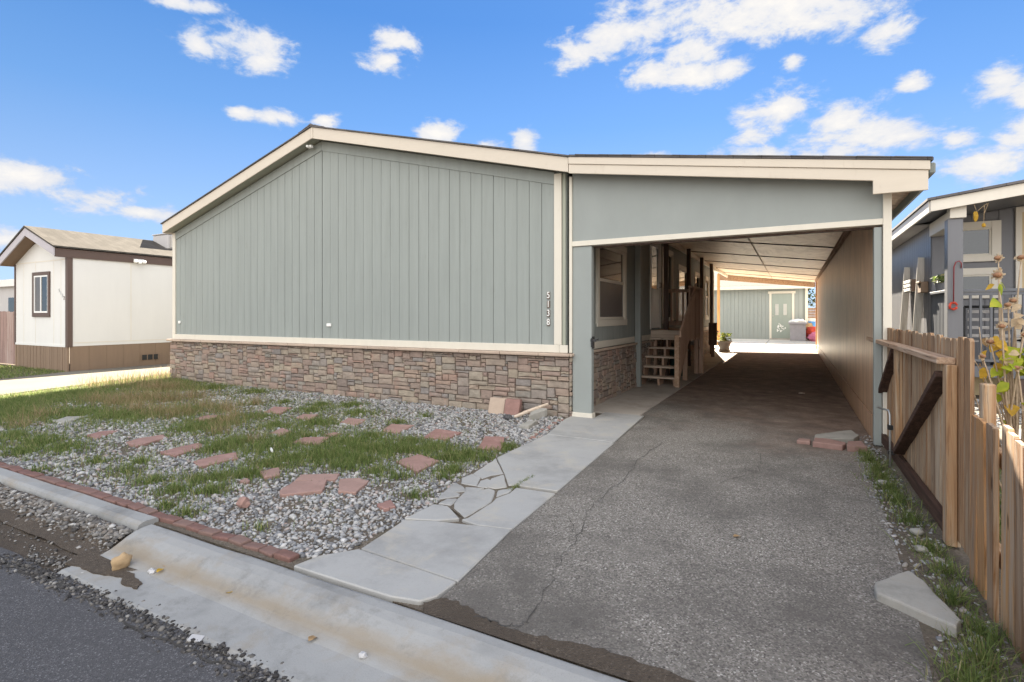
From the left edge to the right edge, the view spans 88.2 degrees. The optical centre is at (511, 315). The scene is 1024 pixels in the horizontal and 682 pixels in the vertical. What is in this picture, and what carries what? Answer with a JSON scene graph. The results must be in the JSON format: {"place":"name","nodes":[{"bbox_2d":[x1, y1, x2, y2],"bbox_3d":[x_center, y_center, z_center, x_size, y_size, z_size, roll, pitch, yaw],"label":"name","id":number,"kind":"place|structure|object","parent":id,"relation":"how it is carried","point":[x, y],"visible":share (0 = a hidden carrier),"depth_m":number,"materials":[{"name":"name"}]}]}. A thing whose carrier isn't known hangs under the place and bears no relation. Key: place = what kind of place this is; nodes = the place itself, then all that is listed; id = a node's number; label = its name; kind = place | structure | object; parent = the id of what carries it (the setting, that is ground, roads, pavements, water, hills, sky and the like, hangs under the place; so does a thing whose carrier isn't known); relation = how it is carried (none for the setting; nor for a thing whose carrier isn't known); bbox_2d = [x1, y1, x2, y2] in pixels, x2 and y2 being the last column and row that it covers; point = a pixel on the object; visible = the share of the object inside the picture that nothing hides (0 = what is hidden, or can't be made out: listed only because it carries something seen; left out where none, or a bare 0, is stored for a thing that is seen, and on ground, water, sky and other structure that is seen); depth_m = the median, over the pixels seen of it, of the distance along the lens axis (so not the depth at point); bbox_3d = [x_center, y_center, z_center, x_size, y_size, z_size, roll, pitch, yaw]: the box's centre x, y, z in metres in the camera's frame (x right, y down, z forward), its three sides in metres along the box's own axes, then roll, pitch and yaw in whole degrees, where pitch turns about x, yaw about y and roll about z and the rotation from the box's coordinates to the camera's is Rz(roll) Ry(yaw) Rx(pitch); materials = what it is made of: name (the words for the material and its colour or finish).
{"place":"outdoors","nodes":[
{"label":"outdoors","id":0,"kind":"place"},
{"bbox_2d":[0,364,66,378],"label":"lawn","id":1,"kind":"structure","parent":0,"point":[17,368],"depth_m":13.12,"materials":[{"name":"green plant"}]},
{"bbox_2d":[0,364,171,394],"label":"neighbor driveway","id":2,"kind":"structure","parent":0,"point":[34,382],"depth_m":11.73,"materials":[{"name":"concrete"}]},
{"bbox_2d":[0,547,285,681],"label":"street","id":3,"kind":"structure","parent":0,"point":[45,636],"depth_m":2.40,"materials":[{"name":"asphalt"}]},
{"bbox_2d":[0,521,227,656],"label":"gutter dirt","id":4,"kind":"structure","parent":3,"relation":"on","point":[21,547],"depth_m":3.46,"materials":[{"name":"soil"}]},
{"bbox_2d":[0,484,130,553],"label":"gravel","id":5,"kind":"structure","parent":4,"relation":"on","point":[30,526],"depth_m":3.65,"materials":[{"name":"gravel"}]},
{"bbox_2d":[62,546,140,589],"bbox_3d":[-2.380,1.494,3.163,0.846,0.012,0.283,0,0,28],"label":"dirt patch","id":6,"kind":"object","parent":4,"relation":"on","point":[92,560],"visible":0.78,"depth_m":3.13,"materials":[{"name":"soil"}]},
{"bbox_2d":[111,552,132,570],"bbox_3d":[-2.304,1.453,3.119,0.099,0.106,0.083,0,0,-22],"label":"tan rock","id":7,"kind":"object","parent":6,"relation":"on","point":[122,560],"visible":0.99,"depth_m":3.10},
{"bbox_2d":[0,482,261,677],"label":"street gravel","id":8,"kind":"structure","parent":4,"relation":"on","point":[81,518],"depth_m":3.70,"materials":[{"name":"gravel"}]},
{"bbox_2d":[0,559,248,679],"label":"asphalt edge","id":9,"kind":"object","parent":3,"relation":"on","point":[124,622],"visible":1,"depth_m":2.53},
{"bbox_2d":[0,553,293,681],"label":"asphalt crumbs","id":10,"kind":"object","parent":3,"relation":"on","point":[158,626],"visible":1,"depth_m":2.60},
{"bbox_2d":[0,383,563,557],"bbox_3d":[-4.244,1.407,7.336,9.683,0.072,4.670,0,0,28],"label":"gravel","id":11,"kind":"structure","parent":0,"point":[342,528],"depth_m":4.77,"materials":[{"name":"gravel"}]},
{"bbox_2d":[236,496,250,508],"bbox_3d":[-1.972,1.381,3.885,0.115,0.100,0.087,0,0,28],"label":"red rock","id":12,"kind":"object","parent":11,"relation":"on","point":[243,502],"visible":0.98,"depth_m":3.86,"materials":[{"name":"stone"}]},
{"bbox_2d":[504,398,521,414],"bbox_3d":[0.012,1.313,7.535,0.243,0.235,0.133,0,0,20],"label":"leaning block","id":13,"kind":"object","parent":11,"relation":"on","point":[512,406],"depth_m":7.51,"materials":[{"name":"stone"}]},
{"bbox_2d":[519,420,537,428],"bbox_3d":[0.213,1.395,6.736,0.157,0.076,0.326,0,0,28],"label":"stone chunk","id":14,"kind":"object","parent":11,"relation":"on","point":[528,424],"visible":0.88,"depth_m":6.66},
{"bbox_2d":[529,408,546,419],"bbox_3d":[0.336,1.372,7.265,0.283,0.183,0.117,0,0,-21],"label":"stone chunk","id":15,"kind":"object","parent":11,"relation":"on","point":[538,413],"visible":0.81,"depth_m":7.23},
{"bbox_2d":[160,123,713,417],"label":"manufactured house","id":16,"kind":"structure","parent":0,"point":[312,258],"depth_m":9.03,"materials":[{"name":"green paint"}]},
{"bbox_2d":[596,246,626,326],"bbox_3d":[1.727,-0.540,9.130,0.062,1.440,1.680,0,0,28],"label":"window","id":17,"kind":"structure","parent":16,"relation":"in","point":[611,262],"depth_m":9.13,"materials":[{"name":"glass"}]},
{"bbox_2d":[651,244,660,327],"bbox_3d":[3.241,-0.689,11.933,0.098,1.937,0.864,0,0,28],"label":"storm door","id":18,"kind":"structure","parent":16,"relation":"in","point":[655,248],"depth_m":11.99,"materials":[{"name":"glass"}]},
{"bbox_2d":[662,246,673,323],"bbox_3d":[3.843,-0.720,13.102,0.062,1.840,1.320,0,0,28],"label":"window","id":19,"kind":"structure","parent":16,"relation":"in","point":[671,253],"depth_m":13.42,"materials":[{"name":"glass"}]},
{"bbox_2d":[678,264,686,320],"bbox_3d":[4.854,-0.620,14.999,0.062,1.540,1.620,0,0,28],"label":"window","id":20,"kind":"structure","parent":16,"relation":"in","point":[682,271],"depth_m":14.82,"materials":[{"name":"glass"}]},
{"bbox_2d":[694,271,699,287],"bbox_3d":[6.030,-0.620,17.205,0.062,1.540,1.220,0,0,28],"label":"window","id":21,"kind":"structure","parent":16,"relation":"in","point":[696,275],"depth_m":17.18,"materials":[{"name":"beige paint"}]},
{"bbox_2d":[705,276,708,319],"bbox_3d":[6.994,-0.620,19.015,0.062,1.540,0.920,0,0,28],"label":"window","id":22,"kind":"structure","parent":16,"relation":"in","point":[706,278],"depth_m":19.11,"materials":[{"name":"glass"}]},
{"bbox_2d":[0,347,1021,681],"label":"yard","id":23,"kind":"structure","parent":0,"point":[962,555],"depth_m":4.17,"materials":[{"name":"soil"}]},
{"bbox_2d":[0,279,13,311],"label":"trailer","id":24,"kind":"object","parent":23,"relation":"on","point":[6,295],"visible":0.19,"depth_m":38.70,"materials":[{"name":"grey paint"}]},
{"bbox_2d":[0,311,14,363],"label":"side fence","id":25,"kind":"object","parent":23,"relation":"on","point":[7,350],"visible":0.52,"depth_m":15.33,"materials":[{"name":"red wood"}]},
{"bbox_2d":[24,471,43,477],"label":"edging brick","id":26,"kind":"object","parent":23,"relation":"on","point":[33,474],"visible":0.54,"depth_m":4.60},
{"bbox_2d":[45,477,64,484],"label":"edging brick","id":27,"kind":"object","parent":23,"relation":"on","point":[54,481],"visible":0.57,"depth_m":4.42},
{"bbox_2d":[53,416,86,424],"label":"sandstone paver","id":28,"kind":"object","parent":23,"relation":"on","point":[64,419],"visible":0.49,"depth_m":7.09,"materials":[{"name":"stone"}]},
{"bbox_2d":[66,484,84,491],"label":"edging brick","id":29,"kind":"object","parent":23,"relation":"on","point":[75,487],"visible":0.53,"depth_m":4.25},
{"bbox_2d":[0,467,158,532],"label":"kerb","id":30,"kind":"structure","parent":23,"relation":"on","point":[108,511],"depth_m":3.98,"materials":[{"name":"concrete"}]},
{"bbox_2d":[0,226,172,371],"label":"white mobile home","id":31,"kind":"object","parent":23,"relation":"on","point":[92,301],"visible":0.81,"depth_m":14.07,"materials":[{"name":"paint"}]},
{"bbox_2d":[32,271,49,316],"bbox_3d":[-12.362,-0.550,13.876,0.970,1.180,0.035,0,0,28],"label":"window","id":32,"kind":"structure","parent":31,"relation":"in","point":[40,280],"depth_m":13.87,"materials":[{"name":"glass"}]},
{"bbox_2d":[152,233,171,248],"bbox_3d":[-10.585,-2.260,16.541,0.840,0.480,0.840,0,0,28],"label":"rooftop cooler","id":33,"kind":"object","parent":31,"relation":"on","point":[164,240],"visible":0.2,"depth_m":16.10,"materials":[{"name":"grey paint"}]},
{"bbox_2d":[77,487,99,495],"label":"edging brick","id":34,"kind":"object","parent":23,"relation":"on","point":[87,490],"visible":0.57,"depth_m":4.17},
{"bbox_2d":[0,373,183,398],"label":"grass","id":35,"kind":"structure","parent":23,"relation":"on","point":[34,392],"depth_m":10.04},
{"bbox_2d":[90,491,111,499],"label":"edging brick","id":36,"kind":"object","parent":23,"relation":"on","point":[100,495],"visible":0.57,"depth_m":4.07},
{"bbox_2d":[87,431,116,438],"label":"sandstone paver","id":37,"kind":"object","parent":23,"relation":"on","point":[98,434],"visible":0.59,"depth_m":6.20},
{"bbox_2d":[103,496,124,504],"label":"edging brick","id":38,"kind":"object","parent":23,"relation":"on","point":[113,499],"visible":0.57,"depth_m":3.97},
{"bbox_2d":[117,499,134,507],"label":"edging brick","id":39,"kind":"object","parent":23,"relation":"on","point":[125,503],"visible":0.53,"depth_m":3.91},
{"bbox_2d":[72,365,180,388],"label":"strip weeds","id":40,"kind":"object","parent":23,"relation":"on","point":[129,378],"visible":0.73,"depth_m":10.88,"materials":[{"name":"yellow plant"}]},
{"bbox_2d":[127,502,145,510],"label":"edging brick","id":41,"kind":"object","parent":23,"relation":"on","point":[136,506],"visible":0.56,"depth_m":3.84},
{"bbox_2d":[1,376,288,444],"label":"dry grass","id":42,"kind":"structure","parent":23,"relation":"on","point":[145,397],"depth_m":8.05,"materials":[{"name":"plant"}]},
{"bbox_2d":[126,434,166,447],"bbox_3d":[-4.117,1.422,5.940,0.305,0.055,0.554,0,0,10],"label":"sandstone paver","id":43,"kind":"object","parent":23,"relation":"on","point":[144,441],"visible":0.62,"depth_m":5.90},
{"bbox_2d":[138,507,158,514],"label":"edging brick","id":44,"kind":"object","parent":23,"relation":"on","point":[148,510],"visible":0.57,"depth_m":3.77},
{"bbox_2d":[160,514,182,523],"bbox_3d":[-2.352,1.423,3.649,0.140,0.058,0.076,3,-2,23],"label":"edging brick","id":45,"kind":"object","parent":23,"relation":"on","point":[170,519],"visible":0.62,"depth_m":3.63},
{"bbox_2d":[160,443,201,457],"bbox_3d":[-3.400,1.421,5.532,0.344,0.059,0.452,0,0,28],"label":"sandstone paver","id":46,"kind":"object","parent":23,"relation":"on","point":[173,452],"visible":0.52,"depth_m":5.46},
{"bbox_2d":[173,519,195,527],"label":"edging brick","id":47,"kind":"object","parent":23,"relation":"on","point":[183,523],"visible":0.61,"depth_m":3.57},
{"bbox_2d":[186,523,207,532],"bbox_3d":[-2.093,1.429,3.513,0.140,0.058,0.076,2,-1,27],"label":"edging brick","id":48,"kind":"object","parent":23,"relation":"on","point":[195,527],"visible":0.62,"depth_m":3.50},
{"bbox_2d":[198,527,221,536],"bbox_3d":[-1.965,1.427,3.443,0.137,0.058,0.076,-1,-1,24],"label":"edging brick","id":49,"kind":"object","parent":23,"relation":"on","point":[209,531],"visible":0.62,"depth_m":3.42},
{"bbox_2d":[193,452,237,467],"bbox_3d":[-2.867,1.420,5.145,0.288,0.061,0.443,0,0,37],"label":"sandstone paver","id":50,"kind":"object","parent":23,"relation":"on","point":[220,458],"visible":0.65,"depth_m":5.11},
{"bbox_2d":[212,532,235,541],"bbox_3d":[-1.834,1.431,3.374,0.144,0.058,0.076,-2,-4,21],"label":"edging brick","id":51,"kind":"object","parent":23,"relation":"on","point":[221,536],"visible":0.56,"depth_m":3.35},
{"bbox_2d":[228,535,251,546],"bbox_3d":[-1.702,1.425,3.308,0.139,0.058,0.076,0,3,32],"label":"edging brick","id":52,"kind":"object","parent":23,"relation":"on","point":[239,540],"visible":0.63,"depth_m":3.29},
{"bbox_2d":[242,542,267,551],"bbox_3d":[-1.573,1.433,3.235,0.142,0.058,0.076,-3,-4,26],"label":"edging brick","id":53,"kind":"object","parent":23,"relation":"on","point":[254,546],"visible":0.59,"depth_m":3.22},
{"bbox_2d":[0,377,520,540],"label":"grass","id":54,"kind":"structure","parent":23,"relation":"on","point":[358,445],"depth_m":5.66,"materials":[{"name":"plant"}]},
{"bbox_2d":[259,545,280,557],"bbox_3d":[-1.445,1.430,3.165,0.137,0.058,0.076,-1,2,35],"label":"edging brick","id":55,"kind":"object","parent":23,"relation":"on","point":[269,551],"visible":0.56,"depth_m":3.15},
{"bbox_2d":[261,467,279,479],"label":"sandstone paver","id":56,"kind":"object","parent":23,"relation":"on","point":[270,473],"visible":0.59,"depth_m":4.66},
{"bbox_2d":[264,406,291,414],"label":"sandstone paver","id":57,"kind":"object","parent":23,"relation":"on","point":[276,409],"visible":0.65,"depth_m":7.75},
{"bbox_2d":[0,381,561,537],"bbox_3d":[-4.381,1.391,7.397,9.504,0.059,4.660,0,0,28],"label":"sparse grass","id":58,"kind":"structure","parent":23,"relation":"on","point":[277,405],"depth_m":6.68,"materials":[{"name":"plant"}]},
{"bbox_2d":[274,549,299,562],"bbox_3d":[-1.321,1.421,3.097,0.135,0.058,0.076,3,0,26],"label":"edging brick","id":59,"kind":"object","parent":23,"relation":"on","point":[286,555],"visible":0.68,"depth_m":3.08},
{"bbox_2d":[279,479,326,497],"bbox_3d":[-1.698,1.419,4.300,0.338,0.063,0.311,0,0,-13],"label":"sandstone paver","id":60,"kind":"object","parent":23,"relation":"on","point":[303,488],"visible":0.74,"depth_m":4.25,"materials":[{"name":"stone"}]},
{"bbox_2d":[295,437,328,445],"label":"sandstone paver","id":61,"kind":"object","parent":23,"relation":"on","point":[313,439],"visible":0.47,"depth_m":5.94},
{"bbox_2d":[295,474,339,481],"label":"sandstone paver","id":62,"kind":"object","parent":23,"relation":"on","point":[328,477],"visible":0.61,"depth_m":4.54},
{"bbox_2d":[340,418,365,425],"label":"sandstone paver","id":63,"kind":"object","parent":23,"relation":"on","point":[347,421],"visible":0.56,"depth_m":6.95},
{"bbox_2d":[338,478,368,494],"bbox_3d":[-1.303,1.420,4.349,0.245,0.060,0.380,0,0,-15],"label":"sandstone paver","id":64,"kind":"object","parent":23,"relation":"on","point":[353,486],"visible":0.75,"depth_m":4.33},
{"bbox_2d":[377,500,395,511],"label":"sandstone paver","id":65,"kind":"object","parent":23,"relation":"on","point":[387,505],"visible":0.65,"depth_m":3.88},
{"bbox_2d":[384,424,413,433],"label":"sandstone paver","id":66,"kind":"object","parent":23,"relation":"on","point":[394,427],"visible":0.56,"depth_m":6.57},
{"bbox_2d":[396,454,438,473],"bbox_3d":[-0.884,1.419,5.020,0.533,0.062,0.355,0,0,50],"label":"sandstone paver","id":67,"kind":"object","parent":23,"relation":"on","point":[417,461],"visible":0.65,"depth_m":5.00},
{"bbox_2d":[424,429,461,440],"bbox_3d":[-0.844,1.419,6.220,0.379,0.062,0.433,0,0,23],"label":"sandstone paver","id":68,"kind":"object","parent":23,"relation":"on","point":[435,433],"visible":0.61,"depth_m":6.19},
{"bbox_2d":[294,412,643,604],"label":"walkway","id":69,"kind":"structure","parent":23,"relation":"on","point":[427,554],"depth_m":3.56,"materials":[{"name":"concrete"}]},
{"bbox_2d":[440,463,514,518],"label":"crack dirt","id":70,"kind":"structure","parent":69,"relation":"on","point":[452,507],"depth_m":4.29,"materials":[{"name":"soil"}]},
{"bbox_2d":[477,436,503,451],"bbox_3d":[-0.214,1.419,5.788,0.258,0.062,0.590,0,0,6],"label":"sandstone paver","id":71,"kind":"object","parent":23,"relation":"on","point":[490,441],"visible":0.6,"depth_m":5.79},
{"bbox_2d":[488,397,506,413],"bbox_3d":[-0.209,1.313,7.652,0.261,0.235,0.134,0,0,21],"label":"leaning block","id":72,"kind":"object","parent":23,"relation":"on","point":[496,405],"depth_m":7.63,"materials":[{"name":"stone"}]},
{"bbox_2d":[514,403,548,417],"bbox_3d":[0.266,1.319,7.325,0.496,0.202,0.053,0,0,-12],"label":"driftwood stick","id":73,"kind":"object","parent":23,"relation":"on","point":[530,410],"visible":1,"depth_m":7.30,"materials":[{"name":"brown wood"}]},
{"bbox_2d":[594,348,739,414],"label":"carport walk","id":74,"kind":"structure","parent":23,"relation":"on","point":[646,397],"depth_m":9.42,"materials":[{"name":"concrete"}]},
{"bbox_2d":[642,283,703,387],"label":"porch steps","id":75,"kind":"structure","parent":74,"relation":"on","point":[691,323],"depth_m":11.32,"materials":[{"name":"brown wood"}]},
{"bbox_2d":[709,323,718,356],"bbox_3d":[6.625,0.813,17.336,0.310,1.145,0.210,0,0,28],"label":"utility pedestal","id":76,"kind":"object","parent":74,"relation":"on","point":[713,331],"visible":0.88,"depth_m":17.27,"materials":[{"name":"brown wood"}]},
{"bbox_2d":[717,333,731,351],"bbox_3d":[8.049,1.001,20.039,0.580,0.710,0.571,0,0,28],"label":"flower planter","id":77,"kind":"object","parent":74,"relation":"on","point":[724,343],"visible":1,"depth_m":19.89,"materials":[{"name":"ceramic"}]},
{"bbox_2d":[568,154,935,445],"bbox_3d":[6.893,-0.330,14.861,4.330,3.659,19.517,0,0,28],"label":"carport","id":78,"kind":"object","parent":23,"relation":"on","point":[824,222],"visible":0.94,"depth_m":6.78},
{"bbox_2d":[866,328,974,557],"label":"wooden gate","id":79,"kind":"structure","parent":78,"relation":"attached to","point":[927,383],"depth_m":3.64,"materials":[{"name":"brown wood"}]},
{"bbox_2d":[900,267,909,330],"bbox_3d":[9.128,0.140,12.314,0.279,2.527,0.055,0,0,28],"label":"leaning board","id":80,"kind":"object","parent":23,"relation":"on","point":[904,311],"visible":0.46,"depth_m":12.29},
{"bbox_2d":[913,257,923,332],"bbox_3d":[8.413,0.100,10.973,0.279,2.607,0.055,0,0,28],"label":"leaning board","id":81,"kind":"object","parent":23,"relation":"on","point":[918,303],"visible":0.5,"depth_m":10.95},
{"bbox_2d":[892,180,1023,401],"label":"blue house","id":82,"kind":"structure","parent":23,"relation":"on","point":[942,234],"depth_m":9.87,"materials":[{"name":"paint"}]},
{"bbox_2d":[904,279,915,292],"bbox_3d":[8.828,-0.650,11.692,0.166,0.260,0.800,0,0,28],"label":"slatted wall box","id":83,"kind":"object","parent":82,"relation":"attached to","point":[909,286],"visible":0.79,"depth_m":11.44,"materials":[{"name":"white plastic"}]},
{"bbox_2d":[930,273,944,290],"bbox_3d":[7.942,-0.612,9.789,0.308,0.331,0.362,0,0,28],"label":"potted plant","id":84,"kind":"object","parent":82,"relation":"on","point":[939,283],"visible":0.77,"depth_m":9.74,"materials":[{"name":"green plant"}]},
{"bbox_2d":[948,261,961,309],"bbox_3d":[7.501,-0.506,8.946,0.199,0.845,0.080,0,0,22],"label":"hanging ornament","id":85,"kind":"object","parent":82,"relation":"hanging from","point":[951,303],"visible":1,"depth_m":8.95,"materials":[{"name":"red metal"}]},
{"bbox_2d":[973,203,988,226],"bbox_3d":[7.760,-1.654,8.748,0.199,0.402,0.047,0,0,28],"label":"wind chime","id":86,"kind":"object","parent":82,"relation":"hanging from","point":[975,216],"visible":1,"depth_m":8.76,"materials":[{"name":"metal"}]},
{"bbox_2d":[963,220,1000,261],"bbox_3d":[8.825,-1.400,10.045,0.710,0.760,0.050,0,0,28],"label":"window","id":87,"kind":"structure","parent":82,"relation":"in","point":[980,244],"depth_m":10.01,"materials":[{"name":"paint"}]},
{"bbox_2d":[963,267,1000,298],"bbox_3d":[8.825,-0.610,10.045,0.710,0.580,0.050,0,0,28],"label":"window","id":88,"kind":"structure","parent":82,"relation":"in","point":[973,278],"depth_m":10.03,"materials":[{"name":"paint"}]},
{"bbox_2d":[963,305,1021,364],"bbox_3d":[8.360,0.339,9.278,0.814,1.022,0.543,0,0,28],"label":"porch bench","id":89,"kind":"object","parent":82,"relation":"on","point":[984,319],"visible":0.37,"depth_m":9.11,"materials":[{"name":"grey paint"}]},
{"bbox_2d":[975,253,1023,488],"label":"sunflower plant","id":90,"kind":"object","parent":23,"relation":"on","point":[1009,390],"visible":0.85,"depth_m":3.61,"materials":[{"name":"green plant"}]},
{"bbox_2d":[999,468,1001,543],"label":"neighbor grass","id":91,"kind":"structure","parent":23,"relation":"on","point":[1000,471],"depth_m":3.65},
{"bbox_2d":[0,0,1023,310],"label":"sky","id":92,"kind":"structure","parent":0,"point":[117,116],"materials":[{"name":"blue"}]},
{"bbox_2d":[670,349,682,375],"bbox_3d":[3.861,1.080,12.243,0.430,0.600,0.430,0,0,28],"label":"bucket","id":93,"kind":"object","parent":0,"point":[672,361],"visible":0.32,"depth_m":12.16,"materials":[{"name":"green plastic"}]},
{"bbox_2d":[441,349,932,681],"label":"driveway","id":94,"kind":"structure","parent":0,"point":[660,565],"depth_m":3.17,"materials":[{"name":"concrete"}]},
{"bbox_2d":[424,598,694,681],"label":"dirt patch","id":95,"kind":"object","parent":94,"relation":"on","point":[607,661],"visible":1,"depth_m":2.23,"materials":[{"name":"soil"}]},
{"bbox_2d":[474,442,760,630],"bbox_3d":[1.070,1.403,4.070,1.101,0.001,4.083,0,0,35],"label":"driveway crack","id":96,"kind":"object","parent":94,"relation":"on","point":[561,559],"visible":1,"depth_m":2.92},
{"bbox_2d":[813,438,845,450],"bbox_3d":[3.409,1.380,5.677,0.298,0.060,0.270,0,0,34],"label":"sandstone piece","id":97,"kind":"object","parent":94,"relation":"on","point":[825,443],"visible":1,"depth_m":5.61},
{"bbox_2d":[815,430,858,442],"bbox_3d":[3.705,1.381,5.970,0.704,0.072,0.305,0,0,-20],"label":"paving slab","id":98,"kind":"object","parent":94,"relation":"on","point":[845,436],"depth_m":5.94,"materials":[{"name":"concrete"}]},
{"bbox_2d":[847,441,866,451],"bbox_3d":[3.621,1.377,5.565,0.181,0.065,0.303,0,0,28],"label":"sandstone piece","id":99,"kind":"object","parent":94,"relation":"on","point":[854,446],"visible":0.88,"depth_m":5.46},
{"bbox_2d":[874,571,960,637],"bbox_3d":[1.933,1.390,2.586,0.266,0.077,0.521,0,0,17],"label":"broken slab","id":100,"kind":"object","parent":94,"relation":"on","point":[909,593],"depth_m":2.53,"materials":[{"name":"concrete"}]},
{"bbox_2d":[714,271,812,339],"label":"detached garage","id":101,"kind":"structure","parent":0,"point":[749,310],"depth_m":29.49,"materials":[{"name":"paint"}]},
{"bbox_2d":[772,294,791,338],"bbox_3d":[14.777,0.062,28.967,0.980,2.480,0.113,0,0,28],"label":"door","id":102,"kind":"structure","parent":101,"relation":"in","point":[781,303],"depth_m":28.99,"materials":[{"name":"green paint"}]},
{"bbox_2d":[715,339,816,350],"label":"slab","id":103,"kind":"structure","parent":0,"point":[769,344],"depth_m":24.30,"materials":[{"name":"concrete"}]},
{"bbox_2d":[788,319,806,340],"bbox_3d":[14.974,0.749,27.708,0.879,1.152,0.850,0,0,28],"label":"trash bin","id":104,"kind":"object","parent":103,"relation":"on","point":[797,329],"visible":0.96,"depth_m":27.41,"materials":[{"name":"grey plastic"}]},
{"bbox_2d":[854,434,1023,681],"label":"soil bank","id":105,"kind":"structure","parent":0,"point":[929,633],"depth_m":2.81,"materials":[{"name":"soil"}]},
{"bbox_2d":[909,528,923,535],"bbox_3d":[2.600,1.389,3.396,0.081,0.048,0.065,0,0,28],"label":"pale stone","id":106,"kind":"object","parent":105,"relation":"on","point":[914,531],"visible":0.91,"depth_m":3.38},
{"bbox_2d":[850,447,1023,681],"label":"gate weeds","id":107,"kind":"object","parent":105,"relation":"on","point":[984,659],"visible":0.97,"depth_m":2.51,"materials":[{"name":"green plant"}]},
{"bbox_2d":[969,383,1023,663],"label":"picket fence","id":108,"kind":"object","parent":105,"relation":"on","point":[990,555],"visible":0.94,"depth_m":2.43,"materials":[{"name":"orange wood"}]},
{"bbox_2d":[975,399,1021,427],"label":"gravel","id":109,"kind":"structure","parent":0,"point":[998,424],"depth_m":7.49,"materials":[{"name":"stone"}]},
{"label":"ground","id":110,"kind":"structure","parent":0,"visible":0},
{"bbox_2d":[57,524,625,681],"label":"kerb","id":111,"kind":"structure","parent":110,"relation":"on","point":[274,615],"depth_m":2.50,"materials":[{"name":"concrete"}]},
{"bbox_2d":[187,634,204,641],"bbox_3d":[-1.462,1.494,2.444,0.060,0.008,0.040,9,6,-1],"label":"paper scrap","id":112,"kind":"object","parent":111,"relation":"on","point":[198,637],"visible":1,"depth_m":2.44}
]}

